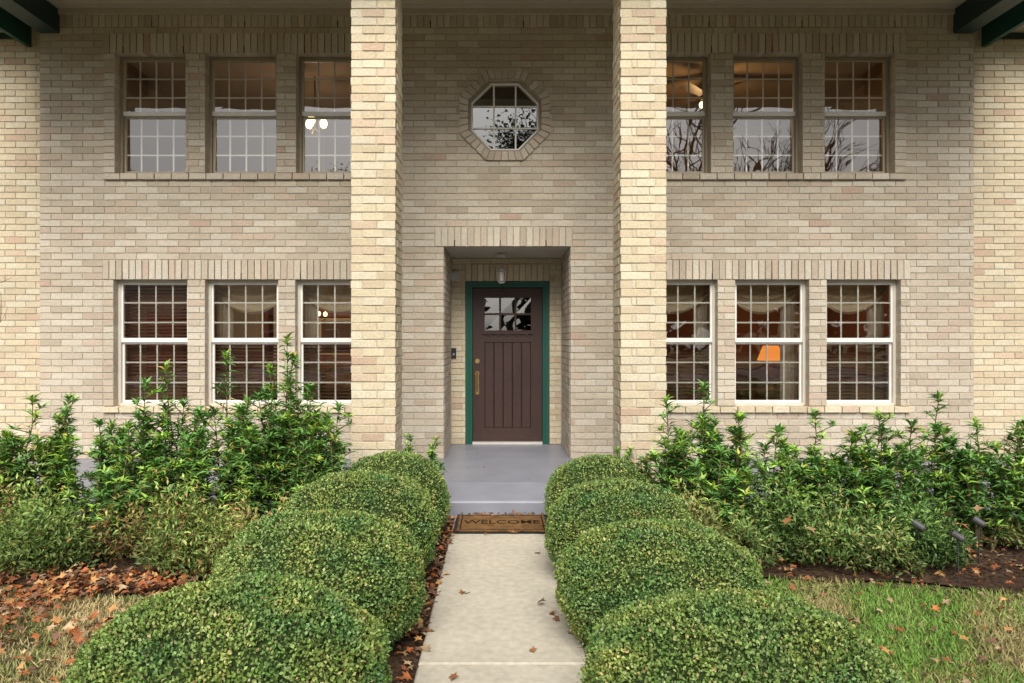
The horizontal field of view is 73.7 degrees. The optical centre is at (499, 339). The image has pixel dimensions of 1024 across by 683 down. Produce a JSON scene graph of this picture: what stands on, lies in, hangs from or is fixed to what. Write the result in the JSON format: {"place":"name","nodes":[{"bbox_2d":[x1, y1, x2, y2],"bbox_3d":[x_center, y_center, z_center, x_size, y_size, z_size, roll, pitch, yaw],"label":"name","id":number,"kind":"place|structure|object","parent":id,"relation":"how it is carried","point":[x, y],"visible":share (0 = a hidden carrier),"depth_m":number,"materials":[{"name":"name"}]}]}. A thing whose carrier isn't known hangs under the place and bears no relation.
{"place":"outdoors","nodes":[
{"label":"outdoors","id":0,"kind":"place"},
{"bbox_2d":[0,587,152,682],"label":"lawn grass","id":1,"kind":"structure","parent":0,"point":[62,671],"depth_m":3.68,"materials":[{"name":"plant"}]},
{"bbox_2d":[0,518,454,682],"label":"garden bed soil","id":2,"kind":"structure","parent":0,"point":[394,659],"depth_m":4.42,"materials":[{"name":"brown soil"}]},
{"bbox_2d":[0,278,10,321],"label":"bare sapling","id":3,"kind":"object","parent":2,"relation":"on","point":[1,307],"visible":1,"depth_m":5.60,"materials":[{"name":"brown plant"}]},
{"bbox_2d":[0,422,21,499],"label":"evergreen shrub","id":4,"kind":"object","parent":2,"relation":"on","point":[11,474],"visible":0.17,"depth_m":5.08,"materials":[{"name":"green plant"}]},
{"bbox_2d":[0,393,73,520],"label":"evergreen shrub","id":5,"kind":"object","parent":2,"relation":"on","point":[8,448],"visible":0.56,"depth_m":5.12,"materials":[{"name":"green plant"}]},
{"bbox_2d":[28,392,88,527],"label":"evergreen shrub","id":6,"kind":"object","parent":2,"relation":"on","point":[63,440],"visible":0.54,"depth_m":5.23,"materials":[{"name":"green plant"}]},
{"bbox_2d":[56,417,133,548],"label":"evergreen shrub","id":7,"kind":"object","parent":2,"relation":"on","point":[100,455],"visible":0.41,"depth_m":5.16,"materials":[{"name":"green plant"}]},
{"bbox_2d":[0,563,211,682],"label":"fallen leaves","id":8,"kind":"object","parent":2,"relation":"on","point":[91,578],"visible":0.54,"depth_m":4.17,"materials":[{"name":"brown plant"}]},
{"bbox_2d":[86,417,181,558],"bbox_3d":[-2.725,1.085,4.972,0.669,1.046,0.592,0,0,30],"label":"evergreen shrub","id":9,"kind":"object","parent":2,"relation":"on","point":[108,477],"visible":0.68,"depth_m":4.91,"materials":[{"name":"green plant"}]},
{"bbox_2d":[98,376,177,549],"bbox_3d":[-2.751,0.942,5.233,0.492,1.334,0.534,0,0,44],"label":"evergreen shrub","id":10,"kind":"object","parent":2,"relation":"on","point":[119,444],"visible":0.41,"depth_m":5.17,"materials":[{"name":"green plant"}]},
{"bbox_2d":[0,429,286,581],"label":"groundcover plants","id":11,"kind":"object","parent":2,"relation":"on","point":[26,531],"visible":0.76,"depth_m":4.65,"materials":[{"name":"green plant"}]},
{"bbox_2d":[0,498,984,535],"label":"fallen leaves","id":12,"kind":"object","parent":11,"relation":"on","point":[788,519],"visible":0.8,"depth_m":4.68,"materials":[{"name":"brown plant"}]},
{"bbox_2d":[133,359,221,523],"bbox_3d":[-2.515,0.879,5.264,0.610,1.466,0.605,0,0,-40],"label":"evergreen shrub","id":13,"kind":"object","parent":2,"relation":"on","point":[179,455],"visible":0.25,"depth_m":5.25,"materials":[{"name":"green plant"}]},
{"bbox_2d":[157,405,239,525],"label":"evergreen shrub","id":14,"kind":"object","parent":2,"relation":"on","point":[198,467],"visible":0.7,"depth_m":5.03,"materials":[{"name":"green plant"}]},
{"bbox_2d":[62,569,392,682],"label":"boxwood hedge","id":15,"kind":"object","parent":2,"relation":"on","point":[259,627],"visible":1,"depth_m":2.32,"materials":[{"name":"green plant"}]},
{"bbox_2d":[206,349,260,513],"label":"evergreen shrub","id":16,"kind":"object","parent":2,"relation":"on","point":[226,408],"visible":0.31,"depth_m":5.35,"materials":[{"name":"green plant"}]},
{"bbox_2d":[210,395,282,519],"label":"evergreen shrub","id":17,"kind":"object","parent":2,"relation":"on","point":[249,486],"visible":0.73,"depth_m":5.11,"materials":[{"name":"green plant"}]},
{"bbox_2d":[238,361,305,517],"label":"evergreen shrub","id":18,"kind":"object","parent":2,"relation":"on","point":[271,496],"visible":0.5,"depth_m":5.22,"materials":[{"name":"green plant"}]},
{"bbox_2d":[251,332,319,511],"bbox_3d":[-1.623,0.777,5.301,0.595,1.685,0.481,0,0,0],"label":"evergreen shrub","id":19,"kind":"object","parent":2,"relation":"on","point":[287,385],"visible":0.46,"depth_m":5.28,"materials":[{"name":"green plant"}]},
{"bbox_2d":[269,382,348,509],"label":"evergreen shrub","id":20,"kind":"object","parent":2,"relation":"on","point":[308,444],"visible":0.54,"depth_m":5.19,"materials":[{"name":"green plant"}]},
{"bbox_2d":[207,507,428,646],"bbox_3d":[-0.924,1.236,3.494,1.125,0.709,0.907,0,0,0],"label":"boxwood hedge","id":21,"kind":"object","parent":2,"relation":"on","point":[371,564],"visible":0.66,"depth_m":3.28,"materials":[{"name":"green plant"}]},
{"bbox_2d":[297,399,356,484],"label":"evergreen shrub","id":22,"kind":"object","parent":2,"relation":"on","point":[331,452],"visible":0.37,"depth_m":5.18,"materials":[{"name":"green plant"}]},
{"bbox_2d":[281,468,442,572],"bbox_3d":[-0.902,1.218,4.422,1.062,0.750,0.911,0,0,0],"label":"boxwood hedge","id":23,"kind":"object","parent":2,"relation":"on","point":[408,504],"visible":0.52,"depth_m":4.23,"materials":[{"name":"green plant"}]},
{"bbox_2d":[346,449,451,528],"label":"boxwood hedge","id":24,"kind":"object","parent":2,"relation":"on","point":[425,473],"visible":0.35,"depth_m":5.17,"materials":[{"name":"green plant"}]},
{"bbox_2d":[401,432,416,453],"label":"evergreen shrub","id":25,"kind":"object","parent":2,"relation":"on","point":[407,443],"visible":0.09,"depth_m":5.99,"materials":[{"name":"green plant"}]},
{"bbox_2d":[426,435,450,497],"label":"evergreen shrub","id":26,"kind":"object","parent":2,"relation":"on","point":[431,455],"visible":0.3,"depth_m":5.93,"materials":[{"name":"green plant"}]},
{"bbox_2d":[414,515,585,682],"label":"concrete path","id":27,"kind":"structure","parent":0,"point":[497,623],"depth_m":3.77,"materials":[{"name":"beige concrete"}]},
{"bbox_2d":[391,515,585,682],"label":"fallen leaves","id":28,"kind":"object","parent":27,"relation":"on","point":[425,647],"visible":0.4,"depth_m":3.88,"materials":[{"name":"brown plant"}]},
{"bbox_2d":[447,511,543,534],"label":"fallen leaves","id":29,"kind":"object","parent":27,"relation":"on","point":[519,513],"visible":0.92,"depth_m":5.95,"materials":[{"name":"brown plant"}]},
{"bbox_2d":[453,514,547,533],"bbox_3d":[0.020,1.539,5.720,0.790,0.020,0.560,0,0,0],"label":"doormat","id":30,"kind":"object","parent":27,"relation":"on","point":[487,523],"visible":1,"depth_m":5.67,"materials":[{"name":"brown wicker"}]},
{"bbox_2d":[449,551,572,680],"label":"fallen leaves","id":31,"kind":"object","parent":27,"relation":"on","point":[532,649],"visible":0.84,"depth_m":3.76,"materials":[{"name":"brown plant"}]},
{"bbox_2d":[0,573,1023,682],"bbox_3d":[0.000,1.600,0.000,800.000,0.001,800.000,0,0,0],"label":"ground","id":32,"kind":"structure","parent":0,"point":[6,584],"depth_m":3.82,"materials":[{"name":"green plant"}]},
{"bbox_2d":[0,0,1023,481],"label":"bricks","id":33,"kind":"object","parent":32,"relation":"on","point":[166,36],"visible":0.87,"depth_m":7.76,"materials":[{"name":"beige brick"}]},
{"bbox_2d":[0,0,1023,474],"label":"mortar walls","id":34,"kind":"structure","parent":32,"relation":"on","point":[800,168],"depth_m":7.77,"materials":[{"name":"beige concrete"}]},
{"bbox_2d":[451,272,458,357],"bbox_3d":[-0.581,-0.318,8.829,0.110,1.111,0.058,0,0,0],"label":"doorbell and sensor","id":35,"kind":"object","parent":34,"relation":"attached to","point":[454,276],"visible":0.95,"depth_m":8.80,"materials":[{"name":"black plastic"}]},
{"bbox_2d":[125,63,888,399],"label":"interior rooms","id":36,"kind":"object","parent":34,"relation":"attached to","point":[253,137],"visible":0.04,"depth_m":10.67,"materials":[{"name":"paint"}]},
{"bbox_2d":[306,76,326,133],"bbox_3d":[-2.592,-3.302,9.577,0.314,0.796,0.294,0,0,0],"label":"chandelier","id":37,"kind":"object","parent":36,"relation":"hanging from","point":[310,123],"visible":0.72,"depth_m":9.60,"materials":[{"name":"metal"}]},
{"bbox_2d":[125,286,887,399],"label":"window blinds","id":38,"kind":"object","parent":36,"relation":"attached to","point":[351,356],"depth_m":8.05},
{"bbox_2d":[125,285,888,399],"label":"curtains","id":39,"kind":"object","parent":36,"relation":"attached to","point":[686,293],"visible":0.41,"depth_m":8.12,"materials":[{"name":"fabric"}]},
{"bbox_2d":[666,81,745,111],"bbox_3d":[2.901,-3.467,9.527,1.230,0.465,1.235,0,0,0],"label":"ceiling fan","id":40,"kind":"object","parent":36,"relation":"hanging from","point":[695,90],"visible":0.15,"depth_m":9.42},
{"bbox_2d":[757,346,779,388],"bbox_3d":[4.011,0.410,10.100,0.379,0.640,0.378,0,0,0],"label":"table lamp","id":41,"kind":"object","parent":36,"relation":"on","point":[773,353],"visible":0.84,"depth_m":10.03,"materials":[{"name":"orange fabric"}]},
{"bbox_2d":[118,57,895,405],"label":"window frames","id":42,"kind":"structure","parent":34,"relation":"attached to","point":[472,101],"depth_m":7.88,"materials":[{"name":"white wood"}]},
{"bbox_2d":[466,281,548,443],"bbox_3d":[0.102,0.302,8.923,1.085,2.112,0.154,0,0,0],"label":"door frame","id":43,"kind":"object","parent":34,"relation":"attached to","point":[471,285],"visible":0.96,"depth_m":8.86,"materials":[{"name":"green wood"}]},
{"bbox_2d":[473,288,541,440],"bbox_3d":[0.102,0.326,8.916,0.903,1.998,0.067,0,0,0],"label":"door leaf","id":44,"kind":"object","parent":43,"relation":"in","point":[507,402],"visible":1,"depth_m":8.91,"materials":[{"name":"brown wood"}]},
{"bbox_2d":[475,359,479,393],"bbox_3d":[-0.290,0.482,8.869,0.064,0.466,0.070,0,0,0],"label":"door handle","id":45,"kind":"object","parent":44,"relation":"attached to","point":[477,361],"visible":1,"depth_m":8.88,"materials":[{"name":"gold metal"}]},
{"bbox_2d":[0,0,1023,257],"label":"soffit","id":46,"kind":"structure","parent":34,"relation":"attached to","point":[506,6],"depth_m":7.72,"materials":[{"name":"beige paint"}]},
{"bbox_2d":[497,254,505,283],"bbox_3d":[0.024,-0.862,8.350,0.119,0.349,0.119,0,0,0],"label":"pendant lantern","id":47,"kind":"object","parent":46,"relation":"hanging from","point":[501,270],"visible":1,"depth_m":8.33,"materials":[{"name":"grey metal"}]},
{"bbox_2d":[0,0,1023,46],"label":"beams and fascia","id":48,"kind":"structure","parent":46,"relation":"attached to","point":[994,20],"depth_m":7.58,"materials":[{"name":"wood"}]},
{"bbox_2d":[2,444,1023,517],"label":"porch slab","id":49,"kind":"structure","parent":32,"relation":"on","point":[508,478],"depth_m":6.88,"materials":[{"name":"paint"}]},
{"bbox_2d":[472,441,542,443],"bbox_3d":[0.102,1.344,8.905,0.907,0.028,0.150,0,0,0],"label":"threshold","id":50,"kind":"object","parent":49,"relation":"on","point":[507,442],"visible":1,"depth_m":8.83,"materials":[{"name":"white wood"}]},
{"bbox_2d":[5,518,1023,681],"bbox_3d":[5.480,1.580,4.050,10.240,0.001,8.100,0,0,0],"label":"garden bed soil","id":51,"kind":"structure","parent":0,"point":[996,584],"depth_m":4.63,"materials":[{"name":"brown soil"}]},
{"bbox_2d":[0,513,1023,583],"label":"fallen leaves","id":52,"kind":"object","parent":51,"relation":"on","point":[976,572],"visible":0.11,"depth_m":4.49,"materials":[{"name":"brown plant"}]},
{"bbox_2d":[542,453,651,516],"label":"boxwood hedge","id":53,"kind":"object","parent":51,"relation":"on","point":[577,470],"visible":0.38,"depth_m":5.15,"materials":[{"name":"green plant"}]},
{"bbox_2d":[614,446,621,455],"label":"evergreen shrub","id":54,"kind":"object","parent":51,"relation":"on","point":[617,449],"visible":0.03,"depth_m":5.96,"materials":[{"name":"green plant"}]},
{"bbox_2d":[544,476,698,566],"bbox_3d":[0.785,1.243,4.440,0.999,0.679,0.884,0,0,0],"label":"boxwood hedge","id":55,"kind":"object","parent":51,"relation":"on","point":[576,511],"visible":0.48,"depth_m":4.25,"materials":[{"name":"green plant"}]},
{"bbox_2d":[623,446,635,462],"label":"evergreen shrub","id":56,"kind":"object","parent":51,"relation":"on","point":[628,451],"visible":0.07,"depth_m":6.00,"materials":[{"name":"green plant"}]},
{"bbox_2d":[552,517,768,644],"bbox_3d":[0.835,1.256,3.530,1.116,0.658,0.926,0,0,0],"label":"boxwood hedge","id":57,"kind":"object","parent":51,"relation":"on","point":[602,571],"visible":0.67,"depth_m":3.30,"materials":[{"name":"green plant"}]},
{"bbox_2d":[629,394,695,494],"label":"evergreen shrub","id":58,"kind":"object","parent":51,"relation":"on","point":[666,477],"visible":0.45,"depth_m":5.18,"materials":[{"name":"green plant"}]},
{"bbox_2d":[661,379,747,506],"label":"evergreen shrub","id":59,"kind":"object","parent":51,"relation":"on","point":[707,431],"visible":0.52,"depth_m":5.15,"materials":[{"name":"green plant"}]},
{"bbox_2d":[679,443,754,537],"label":"evergreen shrub","id":60,"kind":"object","parent":51,"relation":"on","point":[733,481],"visible":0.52,"depth_m":4.86,"materials":[{"name":"green plant"}]},
{"bbox_2d":[692,410,774,537],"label":"evergreen shrub","id":61,"kind":"object","parent":51,"relation":"on","point":[742,462],"visible":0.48,"depth_m":5.04,"materials":[{"name":"green plant"}]},
{"bbox_2d":[577,586,911,682],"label":"boxwood hedge","id":62,"kind":"object","parent":51,"relation":"on","point":[693,635],"visible":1,"depth_m":2.39,"materials":[{"name":"green plant"}]},
{"bbox_2d":[742,423,819,552],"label":"evergreen shrub","id":63,"kind":"object","parent":51,"relation":"on","point":[805,472],"visible":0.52,"depth_m":5.04,"materials":[{"name":"green plant"}]},
{"bbox_2d":[774,407,850,544],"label":"evergreen shrub","id":64,"kind":"object","parent":51,"relation":"on","point":[825,469],"visible":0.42,"depth_m":5.11,"materials":[{"name":"green plant"}]},
{"bbox_2d":[819,428,877,521],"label":"evergreen shrub","id":65,"kind":"object","parent":51,"relation":"on","point":[845,467],"visible":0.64,"depth_m":5.06,"materials":[{"name":"green plant"}]},
{"bbox_2d":[674,452,1023,579],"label":"groundcover plants","id":66,"kind":"object","parent":51,"relation":"on","point":[894,536],"visible":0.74,"depth_m":4.75,"materials":[{"name":"green plant"}]},
{"bbox_2d":[834,409,922,529],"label":"evergreen shrub","id":67,"kind":"object","parent":51,"relation":"on","point":[880,482],"visible":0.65,"depth_m":5.07,"materials":[{"name":"green plant"}]},
{"bbox_2d":[759,552,1023,682],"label":"fallen leaves","id":68,"kind":"object","parent":51,"relation":"on","point":[885,649],"visible":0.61,"depth_m":3.91,"materials":[{"name":"brown plant"}]},
{"bbox_2d":[876,416,943,523],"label":"evergreen shrub","id":69,"kind":"object","parent":51,"relation":"on","point":[925,481],"visible":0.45,"depth_m":5.20,"materials":[{"name":"green plant"}]},
{"bbox_2d":[911,519,925,560],"bbox_3d":[2.837,1.410,4.623,0.087,0.381,0.050,0,0,36],"label":"landscape light","id":70,"kind":"object","parent":51,"relation":"on","point":[917,524],"visible":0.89,"depth_m":4.61,"materials":[{"name":"metal"}]},
{"bbox_2d":[914,390,976,526],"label":"evergreen shrub","id":71,"kind":"object","parent":51,"relation":"on","point":[947,443],"visible":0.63,"depth_m":5.27,"materials":[{"name":"green plant"}]},
{"bbox_2d":[950,529,965,581],"bbox_3d":[2.988,1.421,4.453,0.087,0.359,0.050,0,0,36],"label":"landscape light","id":72,"kind":"object","parent":51,"relation":"on","point":[957,535],"visible":0.94,"depth_m":4.45,"materials":[{"name":"metal"}]},
{"bbox_2d":[971,515,985,569],"bbox_3d":[3.287,1.404,4.683,0.087,0.392,0.050,0,0,36],"label":"landscape light","id":73,"kind":"object","parent":51,"relation":"on","point":[975,519],"visible":0.94,"depth_m":4.68,"materials":[{"name":"metal"}]},
{"bbox_2d":[934,416,1023,550],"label":"evergreen shrub","id":74,"kind":"object","parent":51,"relation":"on","point":[975,490],"visible":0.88,"depth_m":5.14,"materials":[{"name":"green plant"}]},
{"bbox_2d":[977,415,1023,547],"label":"evergreen shrub","id":75,"kind":"object","parent":51,"relation":"on","point":[1018,454],"visible":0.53,"depth_m":5.19,"materials":[{"name":"green plant"}]}
]}

